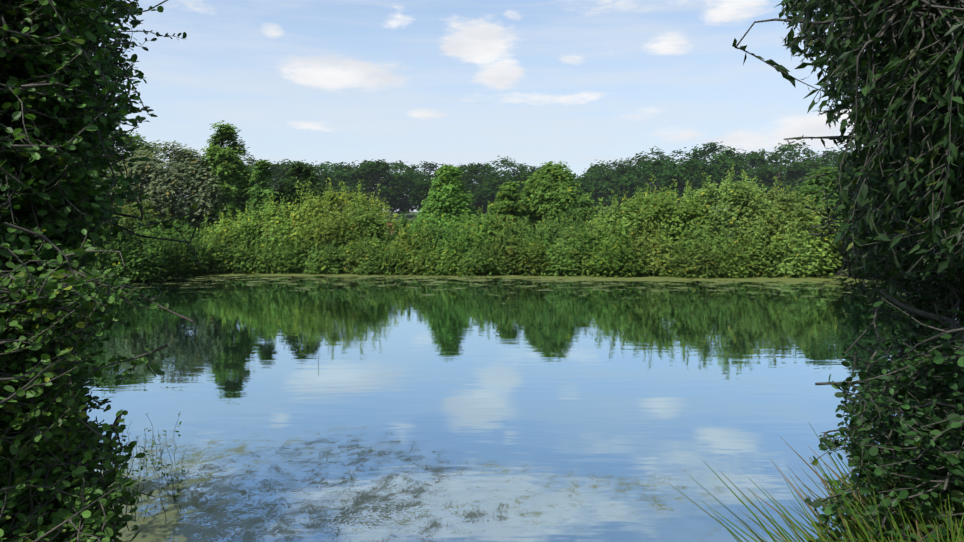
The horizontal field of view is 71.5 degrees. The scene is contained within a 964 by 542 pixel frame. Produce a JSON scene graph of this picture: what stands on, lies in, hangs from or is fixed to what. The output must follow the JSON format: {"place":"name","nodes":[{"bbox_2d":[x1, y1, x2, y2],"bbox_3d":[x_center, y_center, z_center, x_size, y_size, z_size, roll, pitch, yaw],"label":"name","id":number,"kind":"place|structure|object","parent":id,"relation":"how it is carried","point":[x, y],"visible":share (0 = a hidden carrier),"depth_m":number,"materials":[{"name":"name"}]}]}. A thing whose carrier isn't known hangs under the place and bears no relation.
{"place":"outdoors","nodes":[
{"label":"outdoors","id":0,"kind":"place"},
{"bbox_2d":[94,0,880,212],"label":"sky","id":1,"kind":"structure","parent":0,"point":[578,83],"materials":[{"name":"blue"}]},
{"bbox_2d":[58,271,958,541],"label":"water","id":2,"kind":"structure","parent":0,"point":[491,408],"depth_m":11.67,"materials":[{"name":"liquid"}]},
{"bbox_2d":[76,211,173,282],"bbox_3d":[-21.148,-1.049,39.284,6.623,5.026,5.530,0,4,1],"label":"bush","id":3,"kind":"object","parent":2,"relation":"in","point":[141,265],"visible":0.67,"depth_m":38.23,"materials":[{"name":"green plant"}]},
{"bbox_2d":[110,219,209,277],"bbox_3d":[-21.012,-1.070,43.306,6.505,4.993,6.372,-1,4,-17],"label":"bush","id":4,"kind":"object","parent":2,"relation":"in","point":[181,254],"visible":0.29,"depth_m":42.42,"materials":[{"name":"green plant"}]},
{"bbox_2d":[179,225,242,273],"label":"bush","id":5,"kind":"object","parent":2,"relation":"in","point":[217,253],"visible":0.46,"depth_m":45.03,"materials":[{"name":"green plant"}]},
{"bbox_2d":[115,356,318,523],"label":"water plants","id":6,"kind":"object","parent":2,"relation":"in","point":[174,497],"visible":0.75,"depth_m":7.65,"materials":[{"name":"green plant"}]},
{"bbox_2d":[222,237,258,273],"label":"bush","id":7,"kind":"object","parent":2,"relation":"in","point":[242,264],"visible":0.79,"depth_m":45.23,"materials":[{"name":"green plant"}]},
{"bbox_2d":[266,234,303,273],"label":"bush","id":8,"kind":"object","parent":2,"relation":"in","point":[284,263],"visible":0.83,"depth_m":45.18,"materials":[{"name":"green plant"}]},
{"bbox_2d":[667,422,963,541],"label":"reeds","id":9,"kind":"object","parent":2,"relation":"on","point":[862,536],"visible":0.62,"depth_m":3.20,"materials":[{"name":"plant"}]},
{"bbox_2d":[65,212,959,280],"bbox_3d":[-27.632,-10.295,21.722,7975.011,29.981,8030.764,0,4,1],"label":"ground","id":10,"kind":"structure","parent":0,"point":[836,270],"depth_m":43.54,"materials":[{"name":"green plant"}]},
{"bbox_2d":[0,0,205,541],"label":"alder","id":11,"kind":"object","parent":10,"relation":"on","point":[58,126],"visible":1,"depth_m":2.88,"materials":[{"name":"green plant"}]},
{"bbox_2d":[88,129,161,203],"bbox_3d":[-34.431,-7.690,62.048,11.115,11.338,10.084,0,4,1],"label":"tree","id":12,"kind":"object","parent":10,"relation":"on","point":[141,144],"visible":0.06,"depth_m":62.02,"materials":[{"name":"green plant"}]},
{"bbox_2d":[110,191,182,239],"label":"bush","id":13,"kind":"object","parent":10,"relation":"on","point":[126,220],"visible":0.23,"depth_m":50.95,"materials":[{"name":"green plant"}]},
{"bbox_2d":[95,140,241,233],"bbox_3d":[-26.314,-6.252,56.591,11.164,9.526,10.514,-2,4,-28],"label":"white willow","id":14,"kind":"object","parent":10,"relation":"on","point":[184,172],"visible":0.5,"depth_m":54.67,"materials":[{"name":"green plant"}]},
{"bbox_2d":[138,215,205,246],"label":"bush","id":15,"kind":"object","parent":10,"relation":"on","point":[185,231],"visible":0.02,"depth_m":49.37,"materials":[{"name":"green plant"}]},
{"bbox_2d":[175,218,218,270],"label":"bush","id":16,"kind":"object","parent":10,"relation":"on","point":[202,228],"visible":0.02,"depth_m":48.64,"materials":[{"name":"green plant"}]},
{"bbox_2d":[192,221,242,271],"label":"willow bush","id":17,"kind":"object","parent":10,"relation":"on","point":[236,243],"visible":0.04,"depth_m":47.65,"materials":[{"name":"green plant"}]},
{"bbox_2d":[190,120,263,238],"bbox_3d":[-22.611,-7.472,58.939,7.806,11.349,6.878,0,4,1],"label":"alder","id":18,"kind":"object","parent":10,"relation":"on","point":[228,167],"visible":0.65,"depth_m":57.47,"materials":[{"name":"green plant"}]},
{"bbox_2d":[196,205,273,254],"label":"willow bush","id":19,"kind":"object","parent":10,"relation":"on","point":[222,231],"visible":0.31,"depth_m":48.08,"materials":[{"name":"green plant"}]},
{"bbox_2d":[236,149,260,168],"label":"forest tree","id":20,"kind":"object","parent":10,"relation":"on","point":[251,160],"visible":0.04,"depth_m":233.15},
{"bbox_2d":[244,159,278,228],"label":"tree","id":21,"kind":"object","parent":10,"relation":"on","point":[259,192],"visible":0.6,"depth_m":57.38,"materials":[{"name":"green plant"}]},
{"bbox_2d":[246,235,286,273],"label":"bush","id":22,"kind":"object","parent":10,"relation":"on","point":[263,259],"visible":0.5,"depth_m":45.17,"materials":[{"name":"green plant"}]},
{"bbox_2d":[247,161,299,200],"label":"forest tree","id":23,"kind":"object","parent":10,"relation":"on","point":[280,169],"visible":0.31,"depth_m":175.57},
{"bbox_2d":[224,192,328,256],"bbox_3d":[-14.937,-2.952,49.733,8.094,6.114,8.290,-2,4,-27],"label":"willow bush","id":24,"kind":"object","parent":10,"relation":"on","point":[248,229],"visible":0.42,"depth_m":47.94,"materials":[{"name":"green plant"}]},
{"bbox_2d":[279,233,325,273],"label":"bush","id":25,"kind":"object","parent":10,"relation":"on","point":[304,252],"visible":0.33,"depth_m":45.53,"materials":[{"name":"green plant"}]},
{"bbox_2d":[267,161,339,226],"bbox_3d":[-16.442,-5.886,60.995,6.952,8.180,6.306,0,4,1],"label":"alder","id":26,"kind":"object","parent":10,"relation":"on","point":[288,189],"visible":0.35,"depth_m":59.70,"materials":[{"name":"green plant"}]},
{"bbox_2d":[275,217,343,270],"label":"willow bush","id":27,"kind":"object","parent":10,"relation":"on","point":[302,243],"visible":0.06,"depth_m":46.40,"materials":[{"name":"green plant"}]},
{"bbox_2d":[293,171,343,215],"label":"forest tree","id":28,"kind":"object","parent":10,"relation":"on","point":[322,177],"visible":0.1,"depth_m":165.35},
{"bbox_2d":[298,243,346,274],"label":"bush","id":29,"kind":"object","parent":10,"relation":"on","point":[319,267],"visible":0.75,"depth_m":44.65,"materials":[{"name":"green plant"}]},
{"bbox_2d":[255,177,402,249],"bbox_3d":[-11.118,-3.555,49.859,10.394,7.224,9.641,0,4,1],"label":"willow bush","id":30,"kind":"object","parent":10,"relation":"on","point":[331,198],"visible":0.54,"depth_m":48.47,"materials":[{"name":"green plant"}]},
{"bbox_2d":[311,237,353,273],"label":"bush","id":31,"kind":"object","parent":10,"relation":"on","point":[336,252],"visible":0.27,"depth_m":45.25,"materials":[{"name":"green plant"}]},
{"bbox_2d":[311,161,354,188],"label":"forest tree","id":32,"kind":"object","parent":10,"relation":"on","point":[333,167],"visible":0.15,"depth_m":208.08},
{"bbox_2d":[324,165,373,214],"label":"forest tree","id":33,"kind":"object","parent":10,"relation":"on","point":[344,177],"visible":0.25,"depth_m":179.63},
{"bbox_2d":[325,227,391,273],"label":"willow bush","id":34,"kind":"object","parent":10,"relation":"on","point":[372,240],"visible":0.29,"depth_m":45.90,"materials":[{"name":"green plant"}]},
{"bbox_2d":[336,160,384,204],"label":"forest tree","id":35,"kind":"object","parent":10,"relation":"on","point":[353,165],"visible":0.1,"depth_m":216.86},
{"bbox_2d":[343,238,379,273],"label":"bush","id":36,"kind":"object","parent":10,"relation":"on","point":[349,266],"visible":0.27,"depth_m":44.81,"materials":[{"name":"green plant"}]},
{"bbox_2d":[330,199,394,253],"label":"willow bush","id":37,"kind":"object","parent":10,"relation":"on","point":[368,223],"visible":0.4,"depth_m":47.37,"materials":[{"name":"green plant"}]},
{"bbox_2d":[352,236,398,274],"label":"bush","id":38,"kind":"object","parent":10,"relation":"on","point":[369,267],"visible":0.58,"depth_m":44.21,"materials":[{"name":"green plant"}]},
{"bbox_2d":[346,159,411,213],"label":"forest tree","id":39,"kind":"object","parent":10,"relation":"on","point":[393,191],"visible":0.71,"depth_m":178.72,"materials":[{"name":"plant"}]},
{"bbox_2d":[370,159,411,215],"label":"forest tree","id":40,"kind":"object","parent":10,"relation":"on","point":[398,166],"visible":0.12,"depth_m":234.22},
{"bbox_2d":[374,240,414,275],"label":"bush","id":41,"kind":"object","parent":10,"relation":"on","point":[392,261],"visible":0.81,"depth_m":44.01,"materials":[{"name":"green plant"}]},
{"bbox_2d":[376,170,427,216],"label":"forest tree","id":42,"kind":"object","parent":10,"relation":"on","point":[403,204],"visible":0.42,"depth_m":189.98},
{"bbox_2d":[388,208,417,241],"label":"tree","id":43,"kind":"object","parent":10,"relation":"on","point":[404,220],"visible":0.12,"depth_m":65.50,"materials":[{"name":"green plant"}]},
{"bbox_2d":[385,222,428,259],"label":"willow bush","id":44,"kind":"object","parent":10,"relation":"on","point":[402,239],"visible":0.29,"depth_m":45.88,"materials":[{"name":"green plant"}]},
{"bbox_2d":[398,236,440,275],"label":"bush","id":45,"kind":"object","parent":10,"relation":"on","point":[414,266],"visible":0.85,"depth_m":43.63,"materials":[{"name":"green plant"}]},
{"bbox_2d":[395,161,451,205],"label":"forest tree","id":46,"kind":"object","parent":10,"relation":"on","point":[430,167],"visible":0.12,"depth_m":226.95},
{"bbox_2d":[406,216,459,253],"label":"shrub","id":47,"kind":"object","parent":10,"relation":"on","point":[431,236],"visible":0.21,"depth_m":46.06,"materials":[{"name":"green plant"}]},
{"bbox_2d":[406,172,472,214],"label":"forest tree","id":48,"kind":"object","parent":10,"relation":"on","point":[423,187],"visible":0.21,"depth_m":169.88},
{"bbox_2d":[420,239,465,275],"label":"bush","id":49,"kind":"object","parent":10,"relation":"on","point":[445,269],"visible":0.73,"depth_m":43.56,"materials":[{"name":"green plant"}]},
{"bbox_2d":[404,165,484,235],"bbox_3d":[-3.204,-5.598,59.655,7.381,7.759,6.907,0,4,1],"label":"alder","id":50,"kind":"object","parent":10,"relation":"on","point":[447,183],"visible":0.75,"depth_m":58.44,"materials":[{"name":"green plant"}]},
{"bbox_2d":[439,237,468,275],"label":"bush","id":51,"kind":"object","parent":10,"relation":"on","point":[462,255],"visible":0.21,"depth_m":44.28,"materials":[{"name":"green plant"}]},
{"bbox_2d":[432,221,481,271],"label":"shrub","id":52,"kind":"object","parent":10,"relation":"on","point":[451,242],"visible":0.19,"depth_m":45.03,"materials":[{"name":"green plant"}]},
{"bbox_2d":[433,201,511,255],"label":"shrub","id":53,"kind":"object","parent":10,"relation":"on","point":[474,228],"visible":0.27,"depth_m":46.57,"materials":[{"name":"green plant"}]},
{"bbox_2d":[459,167,489,214],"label":"forest tree","id":54,"kind":"object","parent":10,"relation":"on","point":[472,189],"visible":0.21,"depth_m":184.37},
{"bbox_2d":[456,162,500,190],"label":"forest tree","id":55,"kind":"object","parent":10,"relation":"on","point":[480,166],"visible":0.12,"depth_m":219.11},
{"bbox_2d":[467,236,499,275],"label":"bush","id":56,"kind":"object","parent":10,"relation":"on","point":[485,272],"visible":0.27,"depth_m":43.59,"materials":[{"name":"green plant"}]},
{"bbox_2d":[456,235,512,276],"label":"bush","id":57,"kind":"object","parent":10,"relation":"on","point":[473,261],"visible":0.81,"depth_m":43.07,"materials":[{"name":"green plant"}]},
{"bbox_2d":[467,171,525,214],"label":"forest tree","id":58,"kind":"object","parent":10,"relation":"on","point":[490,190],"visible":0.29,"depth_m":175.10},
{"bbox_2d":[477,239,517,274],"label":"bush","id":59,"kind":"object","parent":10,"relation":"on","point":[498,255],"visible":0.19,"depth_m":44.15,"materials":[{"name":"green plant"}]},
{"bbox_2d":[475,156,534,182],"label":"forest tree","id":60,"kind":"object","parent":10,"relation":"on","point":[520,168],"visible":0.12,"depth_m":230.81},
{"bbox_2d":[488,232,529,274],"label":"bush","id":61,"kind":"object","parent":10,"relation":"on","point":[511,256],"visible":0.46,"depth_m":43.67,"materials":[{"name":"green plant"}]},
{"bbox_2d":[486,180,534,232],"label":"alder","id":62,"kind":"object","parent":10,"relation":"on","point":[509,195],"visible":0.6,"depth_m":56.86,"materials":[{"name":"green plant"}]},
{"bbox_2d":[480,213,543,273],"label":"shrub","id":63,"kind":"object","parent":10,"relation":"on","point":[513,235],"visible":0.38,"depth_m":45.30,"materials":[{"name":"green plant"}]},
{"bbox_2d":[510,169,539,202],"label":"forest tree","id":64,"kind":"object","parent":10,"relation":"on","point":[521,184],"visible":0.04,"depth_m":173.41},
{"bbox_2d":[504,226,555,275],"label":"shrub","id":65,"kind":"object","parent":10,"relation":"on","point":[528,243],"visible":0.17,"depth_m":44.45,"materials":[{"name":"green plant"}]},
{"bbox_2d":[515,236,551,275],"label":"bush","id":66,"kind":"object","parent":10,"relation":"on","point":[536,257],"visible":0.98,"depth_m":43.08,"materials":[{"name":"green plant"}]},
{"bbox_2d":[517,161,594,232],"bbox_3d":[6.648,-5.975,60.511,7.471,8.004,8.657,0,4,1],"label":"alder","id":67,"kind":"object","parent":10,"relation":"on","point":[542,194],"visible":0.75,"depth_m":58.84,"materials":[{"name":"green plant"}]},
{"bbox_2d":[522,209,589,254],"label":"shrub","id":68,"kind":"object","parent":10,"relation":"on","point":[553,234],"visible":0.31,"depth_m":45.45,"materials":[{"name":"green plant"}]},
{"bbox_2d":[543,233,581,275],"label":"bush","id":69,"kind":"object","parent":10,"relation":"on","point":[560,261],"visible":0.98,"depth_m":42.90,"materials":[{"name":"green plant"}]},
{"bbox_2d":[551,178,599,209],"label":"forest tree","id":70,"kind":"object","parent":10,"relation":"on","point":[583,189],"visible":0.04,"depth_m":165.59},
{"bbox_2d":[561,199,598,230],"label":"alder","id":71,"kind":"object","parent":10,"relation":"on","point":[582,204],"visible":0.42,"depth_m":55.18,"materials":[{"name":"green plant"}]},
{"bbox_2d":[562,233,603,276],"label":"bush","id":72,"kind":"object","parent":10,"relation":"on","point":[584,270],"visible":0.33,"depth_m":43.17,"materials":[{"name":"green plant"}]},
{"bbox_2d":[563,221,610,275],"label":"shrub","id":73,"kind":"object","parent":10,"relation":"on","point":[581,246],"visible":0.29,"depth_m":43.85,"materials":[{"name":"green plant"}]},
{"bbox_2d":[579,170,624,214],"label":"forest tree","id":74,"kind":"object","parent":10,"relation":"on","point":[603,176],"visible":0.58,"depth_m":188.04,"materials":[{"name":"plant"}]},
{"bbox_2d":[577,159,633,210],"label":"forest tree","id":75,"kind":"object","parent":10,"relation":"on","point":[594,168],"visible":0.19,"depth_m":221.48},
{"bbox_2d":[582,227,631,276],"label":"bush","id":76,"kind":"object","parent":10,"relation":"on","point":[602,259],"visible":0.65,"depth_m":42.10,"materials":[{"name":"green plant"}]},
{"bbox_2d":[589,219,629,272],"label":"willow bush","id":77,"kind":"object","parent":10,"relation":"on","point":[604,233],"visible":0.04,"depth_m":43.93,"materials":[{"name":"green plant"}]},
{"bbox_2d":[575,189,667,256],"bbox_3d":[9.498,-2.618,46.077,7.067,5.887,5.819,0,4,1],"label":"willow bush","id":78,"kind":"object","parent":10,"relation":"on","point":[611,215],"visible":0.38,"depth_m":44.72,"materials":[{"name":"green plant"}]},
{"bbox_2d":[599,233,649,277],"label":"bush","id":79,"kind":"object","parent":10,"relation":"on","point":[633,270],"visible":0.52,"depth_m":42.02,"materials":[{"name":"green plant"}]},
{"bbox_2d":[594,163,658,210],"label":"forest tree","id":80,"kind":"object","parent":10,"relation":"on","point":[631,170],"visible":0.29,"depth_m":189.79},
{"bbox_2d":[614,219,681,275],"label":"willow bush","id":81,"kind":"object","parent":10,"relation":"on","point":[656,251],"visible":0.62,"depth_m":43.21,"materials":[{"name":"green plant"}]},
{"bbox_2d":[617,146,682,190],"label":"forest tree","id":82,"kind":"object","parent":10,"relation":"on","point":[642,158],"visible":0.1,"depth_m":223.85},
{"bbox_2d":[618,158,692,210],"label":"forest tree","id":83,"kind":"object","parent":10,"relation":"on","point":[631,182],"visible":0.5,"depth_m":177.23,"materials":[{"name":"plant"}]},
{"bbox_2d":[607,172,722,266],"bbox_3d":[12.557,-3.387,46.930,8.534,6.979,7.830,0,4,1],"label":"willow bush","id":84,"kind":"object","parent":10,"relation":"on","point":[662,206],"visible":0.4,"depth_m":44.67,"materials":[{"name":"green plant"}]},
{"bbox_2d":[659,241,691,276],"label":"bush","id":85,"kind":"object","parent":10,"relation":"on","point":[668,272],"visible":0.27,"depth_m":42.26,"materials":[{"name":"green plant"}]},
{"bbox_2d":[650,147,703,191],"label":"forest tree","id":86,"kind":"object","parent":10,"relation":"on","point":[667,156],"visible":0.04,"depth_m":221.63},
{"bbox_2d":[655,159,725,206],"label":"forest tree","id":87,"kind":"object","parent":10,"relation":"on","point":[682,173],"visible":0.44,"depth_m":164.25,"materials":[{"name":"plant"}]},
{"bbox_2d":[680,233,719,277],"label":"bush","id":88,"kind":"object","parent":10,"relation":"on","point":[703,275],"visible":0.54,"depth_m":41.22,"materials":[{"name":"green plant"}]},
{"bbox_2d":[670,237,732,278],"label":"bush","id":89,"kind":"object","parent":10,"relation":"on","point":[694,268],"visible":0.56,"depth_m":41.19,"materials":[{"name":"green plant"}]},
{"bbox_2d":[670,217,741,268],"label":"willow bush","id":90,"kind":"object","parent":10,"relation":"on","point":[716,240],"visible":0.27,"depth_m":42.84,"materials":[{"name":"green plant"}]},
{"bbox_2d":[681,141,751,195],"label":"forest tree","id":91,"kind":"object","parent":10,"relation":"on","point":[704,152],"visible":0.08,"depth_m":196.38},
{"bbox_2d":[686,146,753,208],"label":"forest tree","id":92,"kind":"object","parent":10,"relation":"on","point":[721,162],"visible":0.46,"depth_m":182.71,"materials":[{"name":"plant"}]},
{"bbox_2d":[660,164,786,249],"bbox_3d":[17.023,-3.549,46.267,8.738,7.481,8.408,-4,5,-44],"label":"willow bush","id":93,"kind":"object","parent":10,"relation":"on","point":[739,191],"visible":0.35,"depth_m":44.73,"materials":[{"name":"green plant"}]},
{"bbox_2d":[707,238,746,277],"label":"bush","id":94,"kind":"object","parent":10,"relation":"on","point":[729,252],"visible":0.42,"depth_m":41.27,"materials":[{"name":"green plant"}]},
{"bbox_2d":[714,241,754,278],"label":"bush","id":95,"kind":"object","parent":10,"relation":"on","point":[743,268],"visible":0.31,"depth_m":41.33,"materials":[{"name":"green plant"}]},
{"bbox_2d":[728,217,786,276],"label":"willow bush","id":96,"kind":"object","parent":10,"relation":"on","point":[757,251],"visible":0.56,"depth_m":42.20,"materials":[{"name":"green plant"}]},
{"bbox_2d":[742,151,779,191],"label":"forest tree","id":97,"kind":"object","parent":10,"relation":"on","point":[755,160],"visible":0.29,"depth_m":195.55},
{"bbox_2d":[733,148,789,176],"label":"forest tree","id":98,"kind":"object","parent":10,"relation":"on","point":[763,151],"visible":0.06,"depth_m":209.93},
{"bbox_2d":[752,164,799,206],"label":"forest tree","id":99,"kind":"object","parent":10,"relation":"on","point":[764,173],"visible":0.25,"depth_m":179.13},
{"bbox_2d":[724,176,831,266],"bbox_3d":[19.992,-3.180,45.238,7.261,6.693,7.078,1,4,20],"label":"willow bush","id":100,"kind":"object","parent":10,"relation":"on","point":[780,200],"visible":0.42,"depth_m":43.67,"materials":[{"name":"green plant"}]},
{"bbox_2d":[765,219,821,276],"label":"willow bush","id":101,"kind":"object","parent":10,"relation":"on","point":[798,256],"visible":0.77,"depth_m":41.91,"materials":[{"name":"green plant"}]},
{"bbox_2d":[766,140,822,178],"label":"forest tree","id":102,"kind":"object","parent":10,"relation":"on","point":[794,154],"visible":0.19,"depth_m":210.69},
{"bbox_2d":[781,156,844,195],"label":"forest tree","id":103,"kind":"object","parent":10,"relation":"on","point":[802,169],"visible":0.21,"depth_m":170.04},
{"bbox_2d":[779,198,850,276],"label":"willow bush","id":104,"kind":"object","parent":10,"relation":"on","point":[828,257],"visible":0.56,"depth_m":42.52,"materials":[{"name":"green plant"}]},
{"bbox_2d":[790,166,849,217],"bbox_3d":[26.560,-4.669,51.698,7.382,6.829,7.308,3,5,36],"label":"tree","id":105,"kind":"object","parent":10,"relation":"on","point":[810,186],"visible":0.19,"depth_m":50.49,"materials":[{"name":"green plant"}]},
{"bbox_2d":[798,147,841,181],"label":"forest tree","id":106,"kind":"object","parent":10,"relation":"on","point":[829,154],"visible":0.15,"depth_m":215.53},
{"bbox_2d":[824,197,852,258],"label":"shore tree","id":107,"kind":"object","parent":10,"relation":"on","point":[832,212],"visible":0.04,"depth_m":43.24,"materials":[{"name":"green plant"}]},
{"bbox_2d":[821,150,858,188],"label":"forest tree","id":108,"kind":"object","parent":10,"relation":"on","point":[826,165],"visible":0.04,"depth_m":165.19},
{"bbox_2d":[732,0,963,297],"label":"willow","id":109,"kind":"object","parent":10,"relation":"on","point":[931,61],"visible":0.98,"depth_m":2.79,"materials":[{"name":"green plant"}]},
{"bbox_2d":[832,193,903,274],"bbox_3d":[24.625,-2.854,39.489,6.403,7.683,7.624,3,5,41],"label":"shore tree","id":110,"kind":"object","parent":10,"relation":"on","point":[848,250],"depth_m":39.89,"materials":[{"name":"green plant"}]},
{"bbox_2d":[798,8,963,408],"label":"tree","id":111,"kind":"object","parent":10,"relation":"on","point":[929,290],"visible":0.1,"depth_m":4.36,"materials":[{"name":"green plant"}]},
{"bbox_2d":[804,286,963,541],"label":"bush","id":112,"kind":"object","parent":10,"relation":"on","point":[924,426],"visible":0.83,"depth_m":3.08,"materials":[{"name":"green plant"}]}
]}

